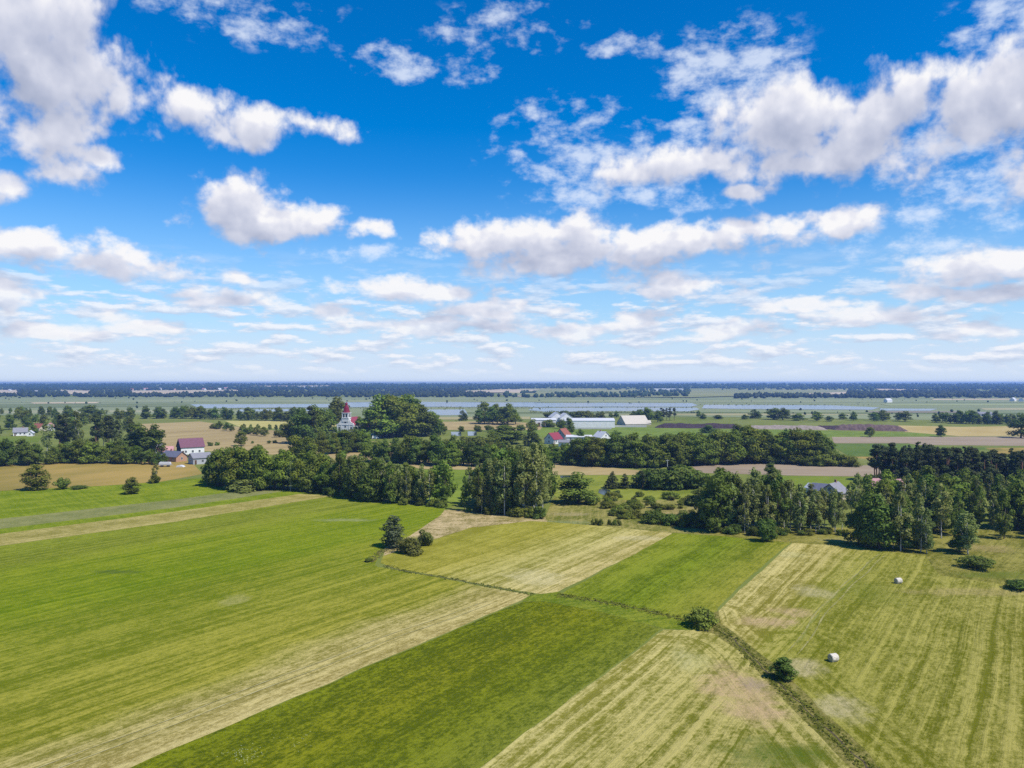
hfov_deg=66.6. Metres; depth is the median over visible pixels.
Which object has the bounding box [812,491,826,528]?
birch tree
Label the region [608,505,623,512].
bush
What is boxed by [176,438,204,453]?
barn
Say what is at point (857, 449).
crop field
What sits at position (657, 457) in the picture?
alder tree
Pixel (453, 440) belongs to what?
alder tree
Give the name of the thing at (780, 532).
bush
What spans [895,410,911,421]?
alder tree
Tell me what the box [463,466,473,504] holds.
birch tree
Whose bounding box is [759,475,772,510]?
broadleaf tree
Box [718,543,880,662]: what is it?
hay field
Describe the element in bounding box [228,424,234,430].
broadleaf tree
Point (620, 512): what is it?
bush
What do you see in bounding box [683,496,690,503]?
bush
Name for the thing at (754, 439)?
alder tree
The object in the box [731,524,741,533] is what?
bush
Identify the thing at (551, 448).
alder tree
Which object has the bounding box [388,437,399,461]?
alder tree
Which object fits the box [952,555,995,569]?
bush
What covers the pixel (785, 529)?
bush
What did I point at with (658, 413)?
broadleaf tree
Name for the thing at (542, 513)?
bush
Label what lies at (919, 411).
marsh
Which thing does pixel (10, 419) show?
broadleaf tree
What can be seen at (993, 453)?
pine tree
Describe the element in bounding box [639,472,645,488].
pine tree
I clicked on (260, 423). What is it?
wheat field
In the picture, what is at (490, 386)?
forest
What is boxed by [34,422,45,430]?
house
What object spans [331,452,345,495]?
broadleaf tree
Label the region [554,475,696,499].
meadow
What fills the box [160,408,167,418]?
alder tree
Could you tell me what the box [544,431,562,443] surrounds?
house
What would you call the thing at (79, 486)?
bush
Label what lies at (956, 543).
alder tree
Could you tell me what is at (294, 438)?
broadleaf tree
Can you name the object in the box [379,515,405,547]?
broadleaf tree
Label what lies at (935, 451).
pine tree
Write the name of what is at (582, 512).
pasture
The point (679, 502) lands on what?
bush
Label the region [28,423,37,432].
broadleaf tree
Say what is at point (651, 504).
bush
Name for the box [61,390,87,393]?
field
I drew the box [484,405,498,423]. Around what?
alder tree
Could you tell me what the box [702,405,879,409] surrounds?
water
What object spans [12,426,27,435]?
house
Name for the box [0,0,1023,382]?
sky
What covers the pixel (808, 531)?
bush
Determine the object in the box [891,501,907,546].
birch tree
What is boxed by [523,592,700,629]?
grass verge
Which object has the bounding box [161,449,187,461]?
farmhouse
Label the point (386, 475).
birch tree
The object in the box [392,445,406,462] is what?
alder tree
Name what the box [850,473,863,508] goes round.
birch tree
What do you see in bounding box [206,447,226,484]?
broadleaf tree
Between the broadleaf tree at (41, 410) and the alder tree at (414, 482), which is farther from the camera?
the broadleaf tree at (41, 410)
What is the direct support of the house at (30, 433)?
on the ground at (86, 429)
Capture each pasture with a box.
[546,495,719,533]
[684,526,1023,584]
[748,458,869,464]
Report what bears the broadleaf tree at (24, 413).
on the ground at (86, 429)
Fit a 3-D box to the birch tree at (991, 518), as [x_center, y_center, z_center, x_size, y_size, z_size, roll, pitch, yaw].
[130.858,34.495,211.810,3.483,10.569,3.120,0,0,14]
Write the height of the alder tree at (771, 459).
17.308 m
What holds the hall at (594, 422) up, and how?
on the ground at (86, 429)
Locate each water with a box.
[190,404,330,407]
[236,409,323,411]
[344,402,546,406]
[426,409,467,414]
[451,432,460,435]
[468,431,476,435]
[516,403,696,406]
[529,407,698,411]
[599,489,609,494]
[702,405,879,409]
[880,408,934,410]
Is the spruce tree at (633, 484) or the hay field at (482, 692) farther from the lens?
the spruce tree at (633, 484)
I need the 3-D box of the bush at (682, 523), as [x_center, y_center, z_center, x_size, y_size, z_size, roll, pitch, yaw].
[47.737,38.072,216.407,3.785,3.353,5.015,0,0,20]
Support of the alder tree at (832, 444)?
on the pasture at (863, 461)
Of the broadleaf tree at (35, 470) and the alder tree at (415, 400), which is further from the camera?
the alder tree at (415, 400)
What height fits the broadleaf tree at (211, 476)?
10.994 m
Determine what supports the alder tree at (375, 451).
on the ground at (86, 429)
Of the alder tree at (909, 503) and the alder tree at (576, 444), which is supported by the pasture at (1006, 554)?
the alder tree at (909, 503)
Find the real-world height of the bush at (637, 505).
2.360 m
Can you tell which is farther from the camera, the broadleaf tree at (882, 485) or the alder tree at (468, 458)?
the alder tree at (468, 458)
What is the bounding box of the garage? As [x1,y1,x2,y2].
[558,440,569,446]
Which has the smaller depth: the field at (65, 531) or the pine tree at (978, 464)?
the field at (65, 531)
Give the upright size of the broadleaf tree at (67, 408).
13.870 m
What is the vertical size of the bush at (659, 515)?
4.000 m
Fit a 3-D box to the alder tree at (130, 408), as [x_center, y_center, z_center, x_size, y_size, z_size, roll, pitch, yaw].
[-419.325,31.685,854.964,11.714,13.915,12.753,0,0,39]
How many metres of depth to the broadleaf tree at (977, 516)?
214.38 m
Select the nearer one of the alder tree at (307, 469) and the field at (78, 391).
the alder tree at (307, 469)
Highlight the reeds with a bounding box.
[218,403,868,412]
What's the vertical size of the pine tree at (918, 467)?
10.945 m
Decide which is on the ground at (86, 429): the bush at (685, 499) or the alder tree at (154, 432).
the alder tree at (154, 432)
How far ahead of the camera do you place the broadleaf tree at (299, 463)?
285.57 m
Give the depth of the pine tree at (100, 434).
457.89 m
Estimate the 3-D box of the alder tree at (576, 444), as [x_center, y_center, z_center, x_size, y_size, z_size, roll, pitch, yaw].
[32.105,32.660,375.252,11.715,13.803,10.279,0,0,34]
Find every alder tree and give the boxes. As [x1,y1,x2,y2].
[0,438,15,465]
[0,442,15,465]
[13,438,28,463]
[14,442,35,464]
[20,444,37,465]
[22,413,32,426]
[32,443,44,463]
[43,446,58,463]
[51,415,58,424]
[57,449,66,462]
[58,441,73,462]
[66,438,84,462]
[76,405,108,415]
[77,411,89,421]
[87,443,103,462]
[108,445,119,463]
[109,439,120,453]
[114,440,127,462]
[119,445,133,463]
[121,420,127,429]
[122,422,159,452]
[123,407,135,416]
[135,448,145,463]
[141,405,151,418]
[142,450,153,464]
[143,423,167,451]
[151,452,164,463]
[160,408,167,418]
[161,453,168,461]
[171,407,178,418]
[199,408,209,418]
[200,463,208,485]
[210,407,219,418]
[218,448,239,486]
[219,407,227,417]
[222,407,228,419]
[222,444,238,483]
[227,409,233,419]
[237,411,242,419]
[241,407,253,419]
[253,411,258,419]
[275,409,283,420]
[279,420,291,442]
[281,411,289,421]
[289,407,317,439]
[289,408,296,419]
[297,454,319,489]
[305,404,323,439]
[307,407,328,439]
[319,408,333,436]
[321,464,336,489]
[324,409,338,432]
[326,432,340,453]
[326,436,336,453]
[330,450,349,487]
[337,429,347,449]
[342,456,363,492]
[345,429,358,452]
[353,429,359,451]
[354,434,364,450]
[357,456,388,499]
[369,440,384,459]
[379,438,392,460]
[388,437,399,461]
[391,441,404,462]
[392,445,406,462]
[397,435,419,463]
[402,394,423,434]
[407,438,422,463]
[410,469,430,499]
[413,404,438,436]
[418,437,424,462]
[420,441,434,464]
[425,433,441,463]
[427,435,447,464]
[438,422,445,434]
[442,435,461,464]
[456,440,470,464]
[457,410,467,420]
[463,441,476,465]
[470,445,483,465]
[473,409,484,423]
[480,443,488,463]
[480,448,493,464]
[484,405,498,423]
[484,448,510,477]
[487,425,525,443]
[491,468,513,511]
[495,409,508,424]
[521,426,541,444]
[530,443,559,499]
[547,444,554,455]
[551,446,563,461]
[556,419,564,427]
[557,471,600,502]
[561,417,574,432]
[565,443,579,463]
[566,438,587,465]
[575,429,584,435]
[580,449,591,465]
[590,442,606,465]
[601,435,620,466]
[607,442,624,467]
[611,430,622,438]
[617,438,636,467]
[621,435,632,443]
[639,433,661,467]
[643,444,660,467]
[657,432,680,466]
[668,432,693,464]
[668,437,685,465]
[685,436,707,465]
[687,487,703,504]
[696,472,735,531]
[697,466,731,509]
[698,439,713,465]
[699,413,706,418]
[699,425,715,432]
[700,467,741,528]
[706,430,727,464]
[706,439,720,464]
[712,415,723,418]
[730,424,748,459]
[735,427,760,463]
[748,409,761,418]
[752,430,770,462]
[758,430,781,463]
[764,408,780,419]
[764,462,781,478]
[775,428,798,463]
[776,408,790,419]
[781,437,806,463]
[807,431,833,455]
[809,431,832,456]
[825,416,834,420]
[828,439,838,453]
[838,413,847,418]
[842,501,860,543]
[850,500,874,546]
[852,490,889,547]
[855,495,901,548]
[858,473,883,504]
[867,412,879,420]
[869,503,891,546]
[891,495,913,527]
[894,508,917,549]
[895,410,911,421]
[911,516,934,547]
[912,473,949,518]
[923,484,954,531]
[934,425,947,435]
[934,474,966,521]
[940,412,951,421]
[945,523,972,551]
[951,413,956,422]
[956,467,985,514]
[967,410,980,423]
[976,414,982,423]
[982,411,992,423]
[990,411,1003,423]
[1003,414,1011,423]
[1005,412,1023,437]
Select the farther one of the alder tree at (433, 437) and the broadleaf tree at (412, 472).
the alder tree at (433, 437)
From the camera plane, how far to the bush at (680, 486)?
289.58 m
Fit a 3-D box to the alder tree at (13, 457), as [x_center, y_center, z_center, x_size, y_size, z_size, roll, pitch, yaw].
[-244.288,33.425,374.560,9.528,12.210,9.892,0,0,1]
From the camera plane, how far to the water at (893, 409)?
1144.01 m
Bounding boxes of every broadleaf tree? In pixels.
[3,414,17,429]
[12,409,23,419]
[18,464,51,490]
[20,411,31,422]
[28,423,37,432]
[31,414,38,422]
[37,406,44,414]
[38,414,49,424]
[45,406,51,415]
[56,443,64,451]
[61,405,71,413]
[77,442,97,463]
[82,416,88,424]
[96,446,109,462]
[104,441,115,461]
[112,408,122,418]
[114,446,125,463]
[121,477,141,493]
[126,410,134,418]
[131,445,141,462]
[152,407,163,418]
[176,405,188,418]
[185,407,196,418]
[194,406,202,418]
[200,449,223,485]
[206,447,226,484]
[207,459,220,486]
[214,421,222,428]
[220,450,244,481]
[221,422,229,429]
[222,446,254,483]
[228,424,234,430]
[234,431,247,444]
[237,444,267,484]
[247,448,278,489]
[252,427,259,434]
[259,409,270,420]
[259,427,269,434]
[262,457,289,489]
[271,407,282,419]
[272,449,296,489]
[286,435,302,460]
[289,458,307,490]
[293,436,317,458]
[301,439,319,459]
[302,450,316,463]
[309,453,329,490]
[313,461,337,489]
[314,432,331,453]
[316,466,321,492]
[331,437,342,453]
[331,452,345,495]
[332,433,340,452]
[339,429,354,451]
[352,416,364,431]
[355,429,374,448]
[356,393,402,437]
[358,443,372,461]
[368,395,416,437]
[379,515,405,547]
[382,461,398,503]
[395,465,419,501]
[398,462,410,495]
[400,402,425,436]
[427,459,458,498]
[431,411,442,422]
[437,464,452,501]
[442,441,461,463]
[447,445,460,465]
[459,476,470,510]
[470,467,483,506]
[477,401,489,422]
[481,459,488,506]
[486,431,500,443]
[486,444,500,460]
[493,403,499,423]
[495,403,519,424]
[505,449,519,507]
[509,409,522,423]
[555,451,564,464]
[559,446,571,464]
[580,437,589,461]
[584,436,605,465]
[602,434,623,465]
[621,438,648,467]
[629,432,640,465]
[639,407,654,419]
[653,410,663,421]
[653,444,669,466]
[684,431,695,464]
[686,434,710,465]
[718,431,741,463]
[721,430,748,463]
[730,477,742,509]
[741,425,767,462]
[751,483,771,523]
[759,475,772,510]
[764,485,776,517]
[768,432,795,462]
[768,473,791,521]
[774,482,789,527]
[780,427,812,463]
[789,413,807,420]
[795,429,821,458]
[811,411,823,419]
[849,411,857,420]
[864,427,875,435]
[875,478,896,517]
[876,410,891,420]
[877,469,902,493]
[903,471,918,500]
[917,465,932,494]
[922,466,938,495]
[933,415,940,421]
[948,476,974,518]
[948,491,964,525]
[954,410,964,422]
[960,411,970,421]
[971,485,986,527]
[976,475,985,505]
[989,474,1002,507]
[992,489,1014,538]
[994,478,1023,529]
[1006,469,1023,482]
[1010,493,1023,530]
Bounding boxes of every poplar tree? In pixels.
[328,396,349,426]
[360,412,377,433]
[391,406,410,436]
[396,395,407,435]
[427,417,443,434]
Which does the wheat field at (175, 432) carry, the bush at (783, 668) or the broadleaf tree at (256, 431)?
the broadleaf tree at (256, 431)
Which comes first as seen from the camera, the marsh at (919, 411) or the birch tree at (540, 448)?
the birch tree at (540, 448)
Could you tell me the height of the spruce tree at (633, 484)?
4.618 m
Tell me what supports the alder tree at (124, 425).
on the ground at (86, 429)
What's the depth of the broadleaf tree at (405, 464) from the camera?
259.71 m
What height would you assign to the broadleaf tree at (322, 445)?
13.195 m
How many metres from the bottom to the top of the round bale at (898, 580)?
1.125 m
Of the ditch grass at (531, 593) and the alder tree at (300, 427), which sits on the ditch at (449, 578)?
the ditch grass at (531, 593)
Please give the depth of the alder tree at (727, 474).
210.76 m
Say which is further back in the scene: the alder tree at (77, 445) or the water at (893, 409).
the water at (893, 409)
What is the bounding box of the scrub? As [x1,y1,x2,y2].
[0,396,1017,416]
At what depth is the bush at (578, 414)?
877.19 m
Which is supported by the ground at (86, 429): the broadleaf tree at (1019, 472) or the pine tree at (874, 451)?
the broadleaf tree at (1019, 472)
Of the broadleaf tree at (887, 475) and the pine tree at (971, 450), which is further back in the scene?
the pine tree at (971, 450)
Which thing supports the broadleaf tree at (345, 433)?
on the wheat field at (175, 432)
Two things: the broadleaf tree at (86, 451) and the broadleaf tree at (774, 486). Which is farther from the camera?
the broadleaf tree at (86, 451)
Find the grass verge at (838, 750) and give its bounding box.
[688,611,878,767]
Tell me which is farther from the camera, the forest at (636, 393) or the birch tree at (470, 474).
the forest at (636, 393)
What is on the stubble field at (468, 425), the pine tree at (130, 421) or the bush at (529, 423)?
the bush at (529, 423)
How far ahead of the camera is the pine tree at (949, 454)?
290.56 m
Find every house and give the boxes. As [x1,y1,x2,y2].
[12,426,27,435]
[27,430,34,435]
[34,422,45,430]
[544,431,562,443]
[557,427,570,439]
[566,435,591,439]
[592,430,610,438]
[820,479,848,499]
[871,477,906,487]
[883,398,892,401]
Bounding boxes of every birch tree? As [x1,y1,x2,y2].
[39,420,53,450]
[58,418,70,443]
[68,410,83,440]
[73,420,83,441]
[98,415,110,445]
[113,419,123,441]
[150,464,158,479]
[286,461,294,490]
[343,455,352,481]
[371,467,382,489]
[380,470,385,499]
[383,460,396,490]
[395,464,402,491]
[399,466,412,497]
[412,466,425,497]
[422,469,434,499]
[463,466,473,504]
[469,466,481,499]
[476,479,486,513]
[481,458,493,496]
[482,465,498,505]
[487,459,508,509]
[492,458,500,473]
[494,458,513,515]
[506,442,517,463]
[509,454,537,505]
[513,447,533,510]
[526,451,548,506]
[529,442,546,507]
[529,443,545,498]
[533,440,550,505]
[533,451,550,506]
[541,455,552,505]
[693,487,701,511]
[725,482,739,523]
[733,476,748,525]
[737,478,759,526]
[737,491,750,532]
[743,467,762,525]
[746,470,763,526]
[760,485,776,520]
[765,472,781,509]
[778,479,792,526]
[784,479,799,528]
[791,484,808,527]
[791,486,808,529]
[801,483,817,528]
[807,489,823,532]
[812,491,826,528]
[816,488,828,523]
[818,490,829,526]
[827,498,842,527]
[829,488,843,529]
[835,491,849,531]
[846,481,856,512]
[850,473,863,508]
[852,472,864,500]
[882,487,890,503]
[889,491,913,550]
[889,503,896,547]
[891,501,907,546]
[894,476,912,500]
[904,473,913,493]
[910,483,922,508]
[912,498,930,551]
[913,505,921,548]
[914,478,932,517]
[918,507,935,552]
[930,483,953,537]
[953,511,980,553]
[968,478,984,512]
[983,473,994,500]
[986,492,1000,529]
[993,474,1006,497]
[1017,473,1023,482]
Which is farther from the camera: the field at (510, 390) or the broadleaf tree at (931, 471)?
the field at (510, 390)
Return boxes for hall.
[548,412,560,424]
[558,413,572,421]
[564,418,614,427]
[617,415,649,424]
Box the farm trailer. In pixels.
[159,462,170,466]
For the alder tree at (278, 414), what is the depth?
801.75 m
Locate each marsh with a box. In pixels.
[0,397,1023,420]
[0,400,1023,401]
[0,403,192,407]
[3,410,170,412]
[439,417,529,419]
[467,412,1023,413]
[604,413,866,414]
[868,411,956,412]
[882,404,1023,405]
[981,408,1023,409]
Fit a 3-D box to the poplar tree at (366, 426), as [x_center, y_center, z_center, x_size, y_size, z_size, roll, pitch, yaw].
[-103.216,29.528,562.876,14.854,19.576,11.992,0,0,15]
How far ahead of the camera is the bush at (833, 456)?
372.32 m
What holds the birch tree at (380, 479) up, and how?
on the ground at (86, 429)
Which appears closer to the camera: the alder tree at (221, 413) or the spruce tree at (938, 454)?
the spruce tree at (938, 454)
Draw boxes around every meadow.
[0,436,41,443]
[0,478,324,545]
[0,496,527,767]
[421,470,472,508]
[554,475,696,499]
[562,533,788,617]
[778,476,1006,495]
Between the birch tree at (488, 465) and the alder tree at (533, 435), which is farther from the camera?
the alder tree at (533, 435)
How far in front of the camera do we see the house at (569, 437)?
530.22 m
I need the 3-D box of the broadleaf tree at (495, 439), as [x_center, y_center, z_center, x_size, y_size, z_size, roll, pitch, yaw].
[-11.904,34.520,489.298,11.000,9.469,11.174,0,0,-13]
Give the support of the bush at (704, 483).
on the meadow at (599, 482)
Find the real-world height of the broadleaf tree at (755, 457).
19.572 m
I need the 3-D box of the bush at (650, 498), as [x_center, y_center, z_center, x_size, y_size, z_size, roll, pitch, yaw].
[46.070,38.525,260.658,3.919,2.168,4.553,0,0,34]
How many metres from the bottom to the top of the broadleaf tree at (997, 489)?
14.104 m
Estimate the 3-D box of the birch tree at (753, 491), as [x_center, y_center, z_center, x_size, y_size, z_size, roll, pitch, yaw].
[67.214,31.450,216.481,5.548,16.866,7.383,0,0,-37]
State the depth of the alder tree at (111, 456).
382.12 m
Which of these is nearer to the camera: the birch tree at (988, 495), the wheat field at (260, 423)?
the birch tree at (988, 495)
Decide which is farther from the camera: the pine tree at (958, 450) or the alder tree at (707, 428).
the alder tree at (707, 428)
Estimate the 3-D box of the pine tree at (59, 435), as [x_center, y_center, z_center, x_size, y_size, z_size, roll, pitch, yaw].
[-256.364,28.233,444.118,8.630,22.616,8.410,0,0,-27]
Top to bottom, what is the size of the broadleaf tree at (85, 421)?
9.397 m
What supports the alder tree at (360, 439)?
on the stubble field
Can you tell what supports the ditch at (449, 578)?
on the ground at (86, 429)
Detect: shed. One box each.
[187,452,210,464]
[531,418,555,426]
[811,482,827,492]
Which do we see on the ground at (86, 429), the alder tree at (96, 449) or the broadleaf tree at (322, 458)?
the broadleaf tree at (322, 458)
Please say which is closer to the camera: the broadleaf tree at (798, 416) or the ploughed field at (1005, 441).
the ploughed field at (1005, 441)
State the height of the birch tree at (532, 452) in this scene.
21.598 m
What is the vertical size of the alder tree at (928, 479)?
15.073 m
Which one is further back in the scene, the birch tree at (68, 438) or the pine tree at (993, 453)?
the birch tree at (68, 438)
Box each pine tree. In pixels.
[53,414,70,446]
[57,413,76,439]
[89,419,102,441]
[90,412,100,441]
[92,420,103,440]
[103,416,112,442]
[104,415,114,441]
[108,418,117,440]
[114,415,121,432]
[126,418,134,431]
[306,406,312,424]
[306,410,316,431]
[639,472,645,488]
[866,445,880,474]
[869,443,882,474]
[873,445,889,472]
[877,447,890,470]
[885,447,898,471]
[888,442,898,457]
[896,459,905,475]
[899,453,914,475]
[909,450,927,473]
[915,460,923,476]
[923,446,933,464]
[933,448,945,467]
[938,451,955,475]
[944,448,955,467]
[950,453,963,475]
[953,447,962,465]
[967,447,978,461]
[971,451,983,480]
[971,452,983,475]
[978,453,993,488]
[983,452,999,478]
[987,451,998,475]
[990,449,998,481]
[992,459,999,479]
[995,455,1006,475]
[1000,460,1013,479]
[1001,453,1007,471]
[1009,452,1023,470]
[1015,453,1023,476]
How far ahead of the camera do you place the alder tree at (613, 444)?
369.24 m
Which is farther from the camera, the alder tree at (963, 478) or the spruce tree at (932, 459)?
the spruce tree at (932, 459)
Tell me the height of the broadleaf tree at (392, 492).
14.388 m
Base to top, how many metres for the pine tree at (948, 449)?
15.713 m
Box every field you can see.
[0,390,16,393]
[0,461,200,490]
[0,490,280,528]
[0,494,331,545]
[34,402,97,403]
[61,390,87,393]
[127,601,661,767]
[132,390,237,393]
[141,421,468,465]
[226,421,335,428]
[380,521,671,593]
[443,421,541,429]
[466,389,533,392]
[482,629,849,767]
[500,388,847,396]
[523,427,936,436]
[691,463,880,475]
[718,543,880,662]
[784,551,1023,767]
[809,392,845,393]
[832,436,1023,445]
[835,444,985,455]
[898,425,1023,435]
[933,399,1023,399]
[986,448,1023,453]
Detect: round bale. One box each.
[827,653,838,661]
[894,578,902,583]
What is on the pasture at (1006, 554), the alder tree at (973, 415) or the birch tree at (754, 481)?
the birch tree at (754, 481)
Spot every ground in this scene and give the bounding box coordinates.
[0,383,1023,754]
[384,510,547,555]
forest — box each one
[0,383,1023,389]
[0,386,1023,398]
[503,386,858,397]
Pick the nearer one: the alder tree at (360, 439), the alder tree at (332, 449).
the alder tree at (332, 449)
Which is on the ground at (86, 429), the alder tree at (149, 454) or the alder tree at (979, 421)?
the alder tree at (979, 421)
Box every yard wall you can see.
[574,428,611,428]
[615,425,646,426]
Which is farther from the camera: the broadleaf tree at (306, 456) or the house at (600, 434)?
the house at (600, 434)
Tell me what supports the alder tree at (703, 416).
on the ground at (86, 429)
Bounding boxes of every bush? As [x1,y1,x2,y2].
[52,477,70,489]
[69,485,89,488]
[148,473,160,482]
[209,422,222,428]
[223,479,259,492]
[241,427,253,433]
[273,430,287,436]
[304,485,319,493]
[325,487,340,495]
[340,488,353,498]
[353,492,362,499]
[370,492,381,501]
[389,496,399,502]
[396,537,423,555]
[397,497,410,504]
[415,497,425,505]
[416,529,433,545]
[426,499,435,506]
[435,498,447,507]
[458,436,478,446]
[467,436,491,448]
[472,505,480,511]
[474,425,482,431]
[484,425,494,431]
[484,505,498,514]
[490,506,506,514]
[505,505,519,515]
[510,506,528,516]
[516,424,525,430]
[525,418,539,427]
[525,508,540,517]
[533,506,546,518]
[543,419,555,426]
[569,411,576,417]
[574,411,585,417]
[582,410,595,417]
[585,493,599,505]
[595,412,606,417]
[600,501,612,508]
[601,497,612,501]
[602,491,619,498]
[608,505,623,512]
[616,509,626,514]
[623,511,635,518]
[629,502,642,508]
[630,468,650,487]
[630,500,645,508]
[630,508,643,517]
[634,491,644,496]
[640,510,660,523]
[644,496,656,502]
[645,468,672,488]
[646,510,665,524]
[648,502,659,506]
[653,503,665,508]
[658,468,678,489]
[660,491,680,498]
[661,513,678,525]
[664,464,709,489]
[664,504,675,509]
[665,465,703,488]
[677,500,685,504]
[677,515,690,527]
[682,512,703,525]
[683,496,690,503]
[683,606,718,630]
[684,482,702,487]
[691,515,705,527]
[696,470,708,487]
[705,523,722,531]
[722,524,738,534]
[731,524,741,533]
[746,526,757,535]
[756,517,777,541]
[769,657,798,679]
[775,527,785,534]
[781,526,791,534]
[799,458,813,465]
[803,528,813,534]
[805,457,816,465]
[813,453,836,465]
[813,455,825,466]
[824,528,831,533]
[826,450,841,465]
[835,453,847,465]
[835,529,841,535]
[837,454,862,466]
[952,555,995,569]
[1004,578,1023,590]
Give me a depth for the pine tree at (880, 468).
308.89 m
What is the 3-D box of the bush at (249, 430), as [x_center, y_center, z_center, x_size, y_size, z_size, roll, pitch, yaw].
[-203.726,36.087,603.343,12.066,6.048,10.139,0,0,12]
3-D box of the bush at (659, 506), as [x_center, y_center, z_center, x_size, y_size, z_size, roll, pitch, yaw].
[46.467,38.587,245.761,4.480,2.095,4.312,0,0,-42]
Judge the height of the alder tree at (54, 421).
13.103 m
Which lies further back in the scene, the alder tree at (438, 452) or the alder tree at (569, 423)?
the alder tree at (569, 423)
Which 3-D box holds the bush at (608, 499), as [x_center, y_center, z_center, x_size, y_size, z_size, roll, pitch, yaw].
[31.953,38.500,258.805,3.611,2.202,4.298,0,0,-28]
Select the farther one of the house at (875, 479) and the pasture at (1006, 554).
the house at (875, 479)
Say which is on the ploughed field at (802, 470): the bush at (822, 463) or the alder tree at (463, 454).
the bush at (822, 463)
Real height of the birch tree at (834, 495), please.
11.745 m
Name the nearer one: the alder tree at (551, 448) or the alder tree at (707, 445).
the alder tree at (707, 445)
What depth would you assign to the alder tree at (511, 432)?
504.01 m
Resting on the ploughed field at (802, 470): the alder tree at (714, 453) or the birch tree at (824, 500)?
the alder tree at (714, 453)
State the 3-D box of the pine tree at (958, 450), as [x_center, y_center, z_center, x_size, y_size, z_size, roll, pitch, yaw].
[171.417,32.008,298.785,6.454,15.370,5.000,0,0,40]
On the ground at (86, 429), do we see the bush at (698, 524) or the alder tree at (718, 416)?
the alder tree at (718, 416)
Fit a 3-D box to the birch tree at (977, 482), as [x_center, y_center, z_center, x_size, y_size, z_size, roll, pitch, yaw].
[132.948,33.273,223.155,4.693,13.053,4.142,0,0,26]
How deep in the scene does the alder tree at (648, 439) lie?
364.74 m
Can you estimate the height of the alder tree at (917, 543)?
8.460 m
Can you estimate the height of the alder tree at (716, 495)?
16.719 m
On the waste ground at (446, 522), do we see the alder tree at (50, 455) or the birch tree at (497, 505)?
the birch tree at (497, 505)
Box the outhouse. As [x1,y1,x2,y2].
[156,446,173,453]
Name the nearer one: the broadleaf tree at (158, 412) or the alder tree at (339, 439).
the alder tree at (339, 439)
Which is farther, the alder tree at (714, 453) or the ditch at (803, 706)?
the alder tree at (714, 453)
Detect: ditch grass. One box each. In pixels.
[364,548,398,561]
[383,565,534,594]
[554,592,688,621]
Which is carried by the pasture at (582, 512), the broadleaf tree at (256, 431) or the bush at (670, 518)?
the bush at (670, 518)
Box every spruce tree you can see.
[603,471,619,488]
[617,474,629,487]
[629,477,645,488]
[891,460,900,478]
[894,445,912,477]
[905,445,914,457]
[908,454,916,476]
[912,441,920,452]
[926,453,940,482]
[933,446,945,472]
[938,460,946,478]
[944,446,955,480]
[957,446,975,482]
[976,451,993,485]
[1003,454,1020,485]
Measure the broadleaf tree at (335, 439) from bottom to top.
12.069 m
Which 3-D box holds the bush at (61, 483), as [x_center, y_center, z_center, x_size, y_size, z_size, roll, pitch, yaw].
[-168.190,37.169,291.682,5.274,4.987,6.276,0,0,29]
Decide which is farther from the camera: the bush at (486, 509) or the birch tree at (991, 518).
the bush at (486, 509)
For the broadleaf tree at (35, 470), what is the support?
on the meadow at (17, 503)
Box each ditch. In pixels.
[385,565,522,592]
[556,594,684,619]
[715,626,867,767]
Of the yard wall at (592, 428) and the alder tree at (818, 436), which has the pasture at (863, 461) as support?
the alder tree at (818, 436)
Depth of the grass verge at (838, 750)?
94.80 m
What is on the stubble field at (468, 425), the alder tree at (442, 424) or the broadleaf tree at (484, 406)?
the broadleaf tree at (484, 406)
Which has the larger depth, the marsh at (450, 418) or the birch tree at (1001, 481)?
the marsh at (450, 418)
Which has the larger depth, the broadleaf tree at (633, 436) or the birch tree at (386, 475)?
the broadleaf tree at (633, 436)
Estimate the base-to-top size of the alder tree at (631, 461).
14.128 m
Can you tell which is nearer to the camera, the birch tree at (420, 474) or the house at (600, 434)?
the birch tree at (420, 474)
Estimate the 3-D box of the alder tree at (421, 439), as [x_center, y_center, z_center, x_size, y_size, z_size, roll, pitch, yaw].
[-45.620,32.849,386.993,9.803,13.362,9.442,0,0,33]
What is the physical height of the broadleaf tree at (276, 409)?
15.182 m
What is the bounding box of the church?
[337,400,357,431]
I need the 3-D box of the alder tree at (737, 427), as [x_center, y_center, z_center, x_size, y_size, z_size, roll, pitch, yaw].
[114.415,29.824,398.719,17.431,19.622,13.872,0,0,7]
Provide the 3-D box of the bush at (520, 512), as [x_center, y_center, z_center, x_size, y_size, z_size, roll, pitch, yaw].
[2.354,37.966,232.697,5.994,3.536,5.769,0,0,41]
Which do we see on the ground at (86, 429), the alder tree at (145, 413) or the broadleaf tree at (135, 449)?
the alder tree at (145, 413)
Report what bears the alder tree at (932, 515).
on the pasture at (1006, 554)
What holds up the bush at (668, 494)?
on the pasture at (582, 512)
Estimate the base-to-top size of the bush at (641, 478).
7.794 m
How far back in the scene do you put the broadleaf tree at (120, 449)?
380.51 m
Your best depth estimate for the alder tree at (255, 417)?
821.36 m
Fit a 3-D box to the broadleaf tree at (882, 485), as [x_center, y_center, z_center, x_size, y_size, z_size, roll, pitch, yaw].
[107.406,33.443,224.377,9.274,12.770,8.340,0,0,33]
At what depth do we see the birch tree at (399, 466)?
268.02 m
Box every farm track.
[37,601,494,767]
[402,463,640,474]
[788,554,886,654]
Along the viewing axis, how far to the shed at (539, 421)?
703.55 m
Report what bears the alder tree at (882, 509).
on the pasture at (1006, 554)
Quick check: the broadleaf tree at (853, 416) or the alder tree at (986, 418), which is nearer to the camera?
the alder tree at (986, 418)
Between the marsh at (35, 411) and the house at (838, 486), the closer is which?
the house at (838, 486)

